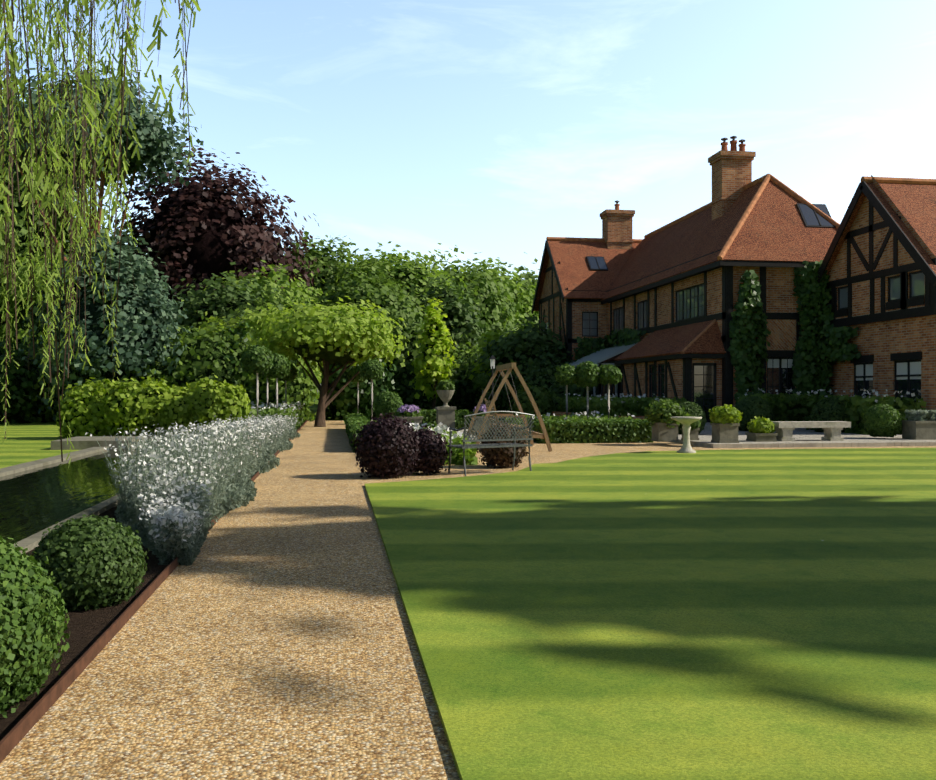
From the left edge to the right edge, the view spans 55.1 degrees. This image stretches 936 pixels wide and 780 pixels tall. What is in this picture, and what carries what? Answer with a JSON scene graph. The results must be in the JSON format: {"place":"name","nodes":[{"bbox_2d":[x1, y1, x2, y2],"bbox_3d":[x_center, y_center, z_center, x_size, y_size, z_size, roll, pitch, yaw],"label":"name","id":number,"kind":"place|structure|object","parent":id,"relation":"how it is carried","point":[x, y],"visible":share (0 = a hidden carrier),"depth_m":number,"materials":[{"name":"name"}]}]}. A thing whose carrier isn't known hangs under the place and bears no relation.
{"place":"outdoors","nodes":[
{"label":"outdoors","id":0,"kind":"place"},
{"bbox_2d":[0,421,78,467],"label":"lawn","id":1,"kind":"structure","parent":0,"point":[25,442],"depth_m":22.12,"materials":[{"name":"green plant"}]},
{"bbox_2d":[5,226,193,420],"bbox_3d":[-14.507,-2.419,35.644,7.091,8.028,6.900,0,0,-8],"label":"cedar tree","id":2,"kind":"object","parent":1,"relation":"on","point":[154,299],"depth_m":34.25,"materials":[{"name":"plant"}]},
{"bbox_2d":[122,326,202,387],"bbox_3d":[-12.468,-0.493,36.560,4.654,4.956,4.893,0,0,-8],"label":"shrub","id":3,"kind":"object","parent":1,"relation":"on","point":[167,381],"depth_m":35.22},
{"bbox_2d":[0,440,165,544],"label":"pond water","id":4,"kind":"structure","parent":0,"point":[35,500],"depth_m":11.12,"materials":[{"name":"green liquid"}]},
{"bbox_2d":[0,0,200,467],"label":"willow","id":5,"kind":"object","parent":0,"point":[37,178],"depth_m":7.94,"materials":[{"name":"plant"}]},
{"bbox_2d":[0,420,306,740],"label":"border soil","id":6,"kind":"structure","parent":0,"point":[86,629],"depth_m":4.73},
{"bbox_2d":[0,535,69,717],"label":"box ball","id":7,"kind":"object","parent":6,"relation":"on","point":[31,600],"depth_m":3.57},
{"bbox_2d":[28,514,148,610],"bbox_3d":[-2.290,1.036,5.386,0.686,0.564,0.694,0,0,-8],"label":"box ball","id":8,"kind":"object","parent":6,"relation":"on","point":[118,573],"depth_m":5.19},
{"bbox_2d":[101,377,153,435],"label":"pond shrub","id":9,"kind":"object","parent":6,"relation":"on","point":[114,412],"depth_m":23.27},
{"bbox_2d":[0,420,307,762],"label":"steel edging","id":10,"kind":"object","parent":6,"relation":"on","point":[19,731],"visible":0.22,"depth_m":3.98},
{"bbox_2d":[155,384,196,435],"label":"pond shrub","id":11,"kind":"object","parent":6,"relation":"on","point":[169,417],"depth_m":23.52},
{"bbox_2d":[213,382,251,430],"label":"pond shrub","id":12,"kind":"object","parent":6,"relation":"on","point":[237,402],"depth_m":24.07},
{"bbox_2d":[210,319,300,402],"bbox_3d":[-9.436,-0.389,37.507,4.938,5.051,4.863,0,0,-8],"label":"shrub","id":13,"kind":"object","parent":6,"relation":"on","point":[243,373],"depth_m":36.14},
{"bbox_2d":[248,404,304,429],"bbox_3d":[-7.075,0.992,31.975,2.288,0.906,10.684,0,0,-8],"label":"border","id":14,"kind":"object","parent":6,"relation":"on","point":[268,411],"visible":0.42,"depth_m":28.31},
{"bbox_2d":[247,401,303,414],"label":"white flowers","id":15,"kind":"object","parent":14,"relation":"on","point":[273,405],"visible":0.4,"depth_m":31.09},
{"bbox_2d":[235,341,320,421],"bbox_3d":[-8.169,-0.282,37.695,4.215,4.444,4.513,0,0,-8],"label":"shrub","id":16,"kind":"object","parent":6,"relation":"on","point":[309,394],"depth_m":36.45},
{"bbox_2d":[265,353,290,378],"bbox_3d":[-5.830,-0.733,27.356,0.861,0.797,0.864,0,0,-8],"label":"standard tree crown","id":17,"kind":"object","parent":6,"relation":"on","point":[282,364],"depth_m":27.11},
{"bbox_2d":[278,364,297,381],"bbox_3d":[-6.963,-0.667,34.250,0.934,0.731,0.943,0,0,-8],"label":"lollipop head","id":18,"kind":"object","parent":6,"relation":"on","point":[293,371],"depth_m":34.05},
{"bbox_2d":[85,413,300,565],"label":"flowering plants","id":19,"kind":"object","parent":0,"point":[194,450],"depth_m":8.72,"materials":[{"name":"plant"}]},
{"bbox_2d":[0,420,459,779],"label":"path gravel","id":20,"kind":"structure","parent":0,"point":[267,634],"depth_m":4.13,"materials":[{"name":"gravel"}]},
{"bbox_2d":[240,296,418,426],"bbox_3d":[-5.129,-1.058,33.300,6.699,4.879,6.451,0,0,-8],"label":"tree","id":21,"kind":"object","parent":20,"relation":"on","point":[310,325],"depth_m":32.09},
{"bbox_2d":[256,373,258,420],"bbox_3d":[-5.487,0.277,23.362,0.075,2.100,0.070,0,0,-8],"label":"tree trunk","id":22,"kind":"object","parent":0,"point":[257,391],"visible":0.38,"depth_m":23.35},
{"bbox_2d":[241,344,273,374],"bbox_3d":[-5.482,-0.790,23.360,0.872,0.806,0.858,0,0,-8],"label":"standard tree crown","id":23,"kind":"object","parent":22,"relation":"on","point":[249,353],"depth_m":23.10},
{"bbox_2d":[54,392,504,423],"bbox_3d":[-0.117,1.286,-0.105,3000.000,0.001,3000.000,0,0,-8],"label":"flowering plants","id":24,"kind":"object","parent":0,"point":[313,408],"depth_m":51.45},
{"bbox_2d":[0,337,45,423],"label":"shrub","id":25,"kind":"object","parent":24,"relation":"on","point":[12,369],"depth_m":35.03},
{"bbox_2d":[11,347,64,422],"bbox_3d":[-18.280,0.066,37.118,3.832,3.829,3.991,0,0,-8],"label":"shrub","id":26,"kind":"object","parent":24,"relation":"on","point":[47,412],"depth_m":36.40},
{"bbox_2d":[0,235,82,359],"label":"tree","id":27,"kind":"object","parent":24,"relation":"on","point":[21,332],"depth_m":44.94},
{"bbox_2d":[0,112,126,334],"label":"tree","id":28,"kind":"object","parent":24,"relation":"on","point":[23,231],"depth_m":50.03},
{"bbox_2d":[56,377,115,438],"bbox_3d":[-10.127,0.653,24.077,1.820,1.974,1.832,0,0,-8],"label":"pond shrub","id":29,"kind":"object","parent":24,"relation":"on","point":[68,401],"depth_m":23.42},
{"bbox_2d":[0,436,187,553],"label":"pond coping","id":30,"kind":"object","parent":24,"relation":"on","point":[85,445],"visible":0.15,"depth_m":15.80,"materials":[{"name":"stone"}]},
{"bbox_2d":[81,378,126,435],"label":"pond shrub","id":31,"kind":"object","parent":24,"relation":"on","point":[101,388],"depth_m":23.51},
{"bbox_2d":[0,24,212,260],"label":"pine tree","id":32,"kind":"object","parent":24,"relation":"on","point":[158,142],"depth_m":39.05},
{"bbox_2d":[125,371,171,435],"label":"pond shrub","id":33,"kind":"object","parent":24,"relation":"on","point":[147,406],"depth_m":23.41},
{"bbox_2d":[181,373,228,433],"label":"pond shrub","id":34,"kind":"object","parent":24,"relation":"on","point":[195,389],"depth_m":23.72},
{"bbox_2d":[155,316,255,394],"bbox_3d":[-10.637,-0.456,36.944,4.836,5.133,5.082,0,0,-8],"label":"shrub","id":35,"kind":"object","parent":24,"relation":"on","point":[196,367],"depth_m":35.60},
{"bbox_2d":[110,138,330,324],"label":"copper tree","id":36,"kind":"object","parent":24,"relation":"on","point":[264,233],"depth_m":54.50,"materials":[{"name":"plant"}]},
{"bbox_2d":[167,262,306,343],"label":"tree","id":37,"kind":"object","parent":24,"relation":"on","point":[195,301],"depth_m":43.79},
{"bbox_2d":[181,260,334,369],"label":"tree","id":38,"kind":"object","parent":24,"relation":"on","point":[283,280],"depth_m":50.15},
{"bbox_2d":[199,300,322,395],"bbox_3d":[-9.011,-1.292,39.464,6.882,5.323,6.389,0,0,-8],"label":"tree","id":39,"kind":"object","parent":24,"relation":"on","point":[251,320],"depth_m":38.31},
{"bbox_2d":[277,231,370,409],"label":"green tree","id":40,"kind":"object","parent":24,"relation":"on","point":[323,257],"depth_m":61.24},
{"bbox_2d":[315,356,399,420],"bbox_3d":[-5.038,-0.134,40.943,3.863,4.481,4.086,0,0,-8],"label":"shrub","id":41,"kind":"object","parent":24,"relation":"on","point":[346,404],"depth_m":39.67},
{"bbox_2d":[304,265,454,374],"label":"tree","id":42,"kind":"object","parent":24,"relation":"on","point":[373,291],"depth_m":46.80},
{"bbox_2d":[350,412,426,478],"bbox_3d":[-1.191,0.890,13.419,1.137,1.138,1.093,0,0,-8],"label":"purple shrub","id":43,"kind":"object","parent":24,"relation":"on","point":[406,432],"depth_m":13.14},
{"bbox_2d":[320,241,478,317],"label":"green tree","id":44,"kind":"object","parent":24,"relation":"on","point":[391,261],"depth_m":58.73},
{"bbox_2d":[386,346,441,410],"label":"shrub","id":45,"kind":"object","parent":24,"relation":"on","point":[410,367],"depth_m":47.01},
{"bbox_2d":[376,409,470,428],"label":"hedge","id":46,"kind":"object","parent":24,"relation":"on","point":[459,421],"depth_m":30.15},
{"bbox_2d":[408,423,452,474],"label":"purple shrub","id":47,"kind":"object","parent":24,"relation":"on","point":[437,462],"depth_m":13.69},
{"bbox_2d":[408,288,459,409],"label":"upright tree","id":48,"kind":"object","parent":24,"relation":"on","point":[436,366],"depth_m":41.90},
{"bbox_2d":[436,358,464,410],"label":"shrub","id":49,"kind":"object","parent":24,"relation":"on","point":[454,397],"depth_m":49.92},
{"bbox_2d":[403,272,502,354],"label":"tree","id":50,"kind":"object","parent":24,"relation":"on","point":[472,324],"depth_m":54.98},
{"bbox_2d":[447,334,479,408],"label":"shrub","id":51,"kind":"object","parent":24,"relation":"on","point":[468,350],"depth_m":52.73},
{"bbox_2d":[451,429,479,443],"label":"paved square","id":52,"kind":"structure","parent":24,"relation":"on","point":[466,433],"depth_m":26.66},
{"bbox_2d":[396,390,498,433],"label":"stone urn planters","id":53,"kind":"object","parent":52,"relation":"on","point":[445,413],"visible":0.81,"depth_m":26.76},
{"bbox_2d":[394,408,422,416],"bbox_3d":[-1.754,0.733,26.358,0.846,0.527,0.867,0,0,-8],"label":"green planter","id":54,"kind":"object","parent":53,"relation":"on","point":[410,414],"depth_m":26.06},
{"bbox_2d":[397,404,420,412],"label":"planter flowers","id":55,"kind":"object","parent":54,"relation":"on","point":[411,409],"visible":0.96,"depth_m":26.14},
{"bbox_2d":[436,379,455,389],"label":"urn plant","id":56,"kind":"object","parent":53,"relation":"on","point":[445,384],"depth_m":26.85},
{"bbox_2d":[452,344,491,413],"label":"shrub","id":57,"kind":"object","parent":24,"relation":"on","point":[462,376],"depth_m":49.75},
{"bbox_2d":[427,251,527,336],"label":"green tree","id":58,"kind":"object","parent":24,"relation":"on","point":[497,309],"depth_m":70.27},
{"bbox_2d":[474,373,490,387],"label":"lollipop head","id":59,"kind":"object","parent":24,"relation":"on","point":[481,380],"depth_m":40.21},
{"bbox_2d":[469,328,506,399],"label":"shrub","id":60,"kind":"object","parent":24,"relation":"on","point":[489,335],"depth_m":44.65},
{"bbox_2d":[444,252,538,337],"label":"green tree","id":61,"kind":"object","parent":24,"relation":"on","point":[527,295],"depth_m":76.45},
{"bbox_2d":[451,258,539,313],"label":"tree","id":62,"kind":"object","parent":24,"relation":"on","point":[526,276],"depth_m":100.27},
{"bbox_2d":[476,421,528,467],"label":"brown shrub","id":63,"kind":"object","parent":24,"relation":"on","point":[486,453],"depth_m":14.93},
{"bbox_2d":[469,315,575,417],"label":"tree","id":64,"kind":"object","parent":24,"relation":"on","point":[505,346],"depth_m":42.35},
{"bbox_2d":[574,337,605,362],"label":"climbing ivy","id":65,"kind":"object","parent":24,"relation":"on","point":[584,348],"depth_m":42.24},
{"bbox_2d":[532,417,652,443],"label":"hedge","id":66,"kind":"object","parent":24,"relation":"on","point":[616,429],"depth_m":22.24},
{"bbox_2d":[569,342,637,397],"bbox_3d":[6.045,-0.406,39.557,2.338,3.521,5.420,0,0,-8],"label":"conservatory","id":67,"kind":"object","parent":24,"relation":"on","point":[607,355],"visible":0.27,"depth_m":37.04,"materials":[{"name":"grey"}]},
{"bbox_2d":[601,328,646,349],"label":"climbing plant","id":68,"kind":"object","parent":67,"relation":"on","point":[626,336],"visible":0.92,"depth_m":39.12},
{"bbox_2d":[540,175,935,409],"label":"house walls","id":69,"kind":"structure","parent":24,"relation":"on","point":[882,341],"depth_m":29.73,"materials":[{"name":"brick"}]},
{"bbox_2d":[600,136,755,249],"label":"chimneys","id":70,"kind":"object","parent":69,"relation":"on","point":[731,172],"visible":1,"depth_m":34.59,"materials":[{"name":"brick"}]},
{"bbox_2d":[531,181,935,313],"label":"bargeboards and fascia","id":71,"kind":"structure","parent":69,"relation":"attached to","point":[903,239],"depth_m":29.28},
{"bbox_2d":[543,271,924,421],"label":"house windows","id":72,"kind":"structure","parent":69,"relation":"in","point":[780,372],"depth_m":30.28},
{"bbox_2d":[534,180,935,360],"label":"house roof","id":73,"kind":"structure","parent":69,"relation":"on","point":[774,228],"depth_m":32.00,"materials":[{"name":"tile"}]},
{"bbox_2d":[586,256,607,270],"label":"skylight","id":74,"kind":"object","parent":73,"relation":"in","point":[596,263],"visible":1,"depth_m":44.31,"materials":[{"name":"blue"}]},
{"bbox_2d":[539,201,935,406],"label":"timber house","id":75,"kind":"structure","parent":69,"relation":"attached to","point":[927,300],"depth_m":30.01,"materials":[{"name":"wood"}]},
{"bbox_2d":[546,173,935,353],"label":"ridge tiles","id":76,"kind":"object","parent":69,"relation":"on","point":[766,179],"visible":0.62,"depth_m":31.51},
{"bbox_2d":[727,270,770,406],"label":"ivy column","id":77,"kind":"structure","parent":69,"relation":"attached to","point":[745,349],"depth_m":29.70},
{"bbox_2d":[791,260,826,395],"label":"ivy column","id":78,"kind":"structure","parent":69,"relation":"attached to","point":[805,373],"depth_m":30.01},
{"bbox_2d":[796,203,835,227],"bbox_3d":[12.205,-6.114,31.495,1.100,0.978,0.724,0,0,-8],"label":"skylight","id":79,"kind":"object","parent":69,"relation":"on","point":[811,217],"visible":0.73,"depth_m":31.40},
{"bbox_2d":[810,264,834,395],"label":"ivy","id":80,"kind":"object","parent":69,"relation":"attached to","point":[826,314],"visible":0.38,"depth_m":29.76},
{"bbox_2d":[810,326,860,362],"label":"ivy","id":81,"kind":"object","parent":69,"relation":"attached to","point":[836,345],"visible":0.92,"depth_m":28.76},
{"bbox_2d":[675,422,935,447],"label":"paved terrace","id":82,"kind":"structure","parent":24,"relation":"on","point":[803,437],"depth_m":21.31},
{"bbox_2d":[552,411,646,419],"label":"flowers","id":83,"kind":"object","parent":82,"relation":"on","point":[557,413],"depth_m":32.77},
{"bbox_2d":[554,396,686,415],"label":"hedge","id":84,"kind":"object","parent":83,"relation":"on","point":[618,407],"visible":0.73,"depth_m":30.18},
{"bbox_2d":[681,428,699,439],"bbox_3d":[5.437,1.075,21.957,0.350,0.300,0.350,0,0,-8],"label":"planter","id":85,"kind":"object","parent":82,"relation":"on","point":[693,434],"visible":0.57,"depth_m":21.81,"materials":[{"name":"stone"}]},
{"bbox_2d":[679,414,700,429],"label":"shrub","id":86,"kind":"object","parent":85,"relation":"on","point":[695,425],"visible":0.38,"depth_m":21.78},
{"bbox_2d":[710,423,739,442],"bbox_3d":[5.995,0.998,20.928,0.500,0.450,0.500,0,0,-8],"label":"lead planter","id":87,"kind":"object","parent":82,"relation":"on","point":[725,433],"visible":0.86,"depth_m":20.71,"materials":[{"name":"metal"}]},
{"bbox_2d":[709,404,742,424],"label":"planter plant","id":88,"kind":"object","parent":87,"relation":"on","point":[730,416],"depth_m":20.69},
{"bbox_2d":[745,432,777,441],"bbox_3d":[7.024,1.124,21.486,0.550,0.200,0.550,0,0,-8],"label":"planter","id":89,"kind":"object","parent":82,"relation":"on","point":[762,437],"visible":0.91,"depth_m":21.24,"materials":[{"name":"stone"}]},
{"bbox_2d":[747,416,775,432],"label":"shrub","id":90,"kind":"object","parent":89,"relation":"in","point":[758,425],"depth_m":21.30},
{"bbox_2d":[735,392,819,420],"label":"hedge","id":91,"kind":"object","parent":82,"relation":"on","point":[783,406],"visible":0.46,"depth_m":28.30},
{"bbox_2d":[771,421,850,440],"bbox_3d":[8.281,0.994,21.699,1.850,0.460,0.450,0,0,-8],"label":"stone bench","id":92,"kind":"object","parent":82,"relation":"on","point":[831,429],"visible":0.96,"depth_m":21.53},
{"bbox_2d":[902,420,935,439],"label":"stone trough","id":93,"kind":"object","parent":82,"relation":"on","point":[919,430],"visible":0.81,"depth_m":22.14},
{"bbox_2d":[904,409,935,420],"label":"trough plant","id":94,"kind":"object","parent":93,"relation":"on","point":[923,415],"visible":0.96,"depth_m":22.23,"materials":[{"name":"plant"}]},
{"bbox_2d":[345,413,370,452],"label":"hedge","id":95,"kind":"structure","parent":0,"point":[352,426],"depth_m":22.49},
{"bbox_2d":[373,391,403,417],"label":"shrub","id":96,"kind":"object","parent":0,"point":[390,396],"depth_m":27.54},
{"bbox_2d":[414,426,478,464],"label":"flowering plant","id":97,"kind":"object","parent":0,"point":[471,458],"visible":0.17,"depth_m":15.74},
{"bbox_2d":[406,422,470,443],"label":"white flowers","id":98,"kind":"object","parent":97,"relation":"on","point":[439,428],"visible":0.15,"depth_m":18.20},
{"bbox_2d":[0,0,935,391],"label":"sky","id":99,"kind":"structure","parent":0,"point":[494,129],"materials":[{"name":"blue"}]},
{"bbox_2d":[483,357,533,418],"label":"shrub","id":100,"kind":"object","parent":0,"point":[500,398],"depth_m":41.83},
{"bbox_2d":[510,383,557,415],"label":"shrub","id":101,"kind":"object","parent":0,"point":[544,401],"depth_m":35.18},
{"bbox_2d":[511,361,563,410],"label":"shrub","id":102,"kind":"object","parent":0,"point":[549,370],"depth_m":39.76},
{"bbox_2d":[511,344,579,401],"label":"shrub","id":103,"kind":"object","parent":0,"point":[543,356],"depth_m":41.65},
{"bbox_2d":[548,380,595,408],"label":"shrub","id":104,"kind":"object","parent":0,"point":[572,389],"depth_m":37.32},
{"bbox_2d":[516,410,634,420],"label":"white flowers","id":105,"kind":"object","parent":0,"point":[594,411],"visible":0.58,"depth_m":25.59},
{"bbox_2d":[565,393,664,402],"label":"flowers","id":106,"kind":"object","parent":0,"point":[644,396],"visible":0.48,"depth_m":30.93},
{"bbox_2d":[345,423,935,484],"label":"terrace gravel","id":107,"kind":"structure","parent":0,"point":[541,453],"depth_m":18.51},
{"bbox_2d":[347,366,365,382],"bbox_3d":[-4.069,-0.577,33.185,0.790,0.642,0.795,0,0,-8],"label":"lollipop head","id":108,"kind":"object","parent":107,"relation":"on","point":[353,371],"depth_m":32.93},
{"bbox_2d":[359,358,384,379],"bbox_3d":[-3.190,-0.691,29.764,0.863,0.774,0.907,0,0,-8],"label":"lollipop head","id":109,"kind":"object","parent":107,"relation":"on","point":[375,370],"depth_m":29.52},
{"bbox_2d":[447,411,534,475],"bbox_3d":[0.355,0.813,14.052,1.274,0.985,0.617,0,0,-28],"label":"garden bench","id":110,"kind":"object","parent":107,"relation":"on","point":[514,444],"visible":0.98,"depth_m":13.87,"materials":[{"name":"grey metal"}]},
{"bbox_2d":[466,363,551,451],"bbox_3d":[0.845,0.373,20.212,1.687,1.900,2.600,0,0,-5],"label":"swing seat","id":111,"kind":"object","parent":107,"relation":"on","point":[490,405],"visible":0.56,"depth_m":19.26,"materials":[{"name":"brown wood"}]},
{"bbox_2d":[554,364,576,384],"bbox_3d":[2.636,-0.419,24.059,0.696,0.596,0.701,0,0,-8],"label":"lollipop head","id":112,"kind":"object","parent":107,"relation":"on","point":[562,374],"depth_m":23.86},
{"bbox_2d":[505,413,646,434],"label":"flowers","id":113,"kind":"object","parent":107,"relation":"on","point":[577,417],"visible":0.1,"depth_m":25.36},
{"bbox_2d":[575,361,599,387],"bbox_3d":[3.209,-0.424,24.059,0.803,0.729,0.794,0,0,-8],"label":"lollipop head","id":114,"kind":"object","parent":107,"relation":"on","point":[584,374],"depth_m":23.80},
{"bbox_2d":[599,364,621,384],"bbox_3d":[3.764,-0.409,24.040,0.759,0.575,0.737,0,0,-8],"label":"lollipop head","id":115,"kind":"object","parent":107,"relation":"on","point":[608,375],"depth_m":23.81},
{"bbox_2d":[650,422,679,441],"bbox_3d":[4.705,0.999,21.444,0.530,0.450,0.530,0,0,-8],"label":"lead planter","id":116,"kind":"object","parent":107,"relation":"on","point":[662,432],"visible":0.81,"depth_m":21.21,"materials":[{"name":"metal"}]},
{"bbox_2d":[644,399,688,427],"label":"planter plant","id":117,"kind":"object","parent":116,"relation":"in","point":[653,416],"depth_m":21.17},
{"bbox_2d":[791,394,926,434],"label":"hedge","id":118,"kind":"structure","parent":107,"relation":"on","point":[858,405],"depth_m":25.25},
{"bbox_2d":[365,448,935,779],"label":"lawn","id":119,"kind":"structure","parent":0,"point":[756,614],"depth_m":5.08,"materials":[{"name":"green plant"}]},
{"bbox_2d":[671,417,701,452],"bbox_3d":[4.463,0.930,18.324,0.620,0.760,0.620,0,0,-8],"label":"bird bath","id":120,"kind":"object","parent":119,"relation":"on","point":[686,422],"visible":0.92,"depth_m":18.24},
{"bbox_2d":[677,401,706,433],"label":"topiary ball","id":121,"kind":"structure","parent":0,"point":[693,409],"depth_m":24.79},
{"bbox_2d":[735,396,773,430],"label":"topiary ball","id":122,"kind":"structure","parent":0,"point":[747,415],"depth_m":26.60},
{"bbox_2d":[810,396,853,432],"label":"topiary ball","id":123,"kind":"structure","parent":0,"point":[823,416],"depth_m":25.91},
{"bbox_2d":[799,389,920,402],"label":"flowers","id":124,"kind":"object","parent":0,"point":[885,395],"visible":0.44,"depth_m":26.16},
{"bbox_2d":[862,404,901,437],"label":"topiary ball","id":125,"kind":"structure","parent":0,"point":[872,422],"depth_m":22.43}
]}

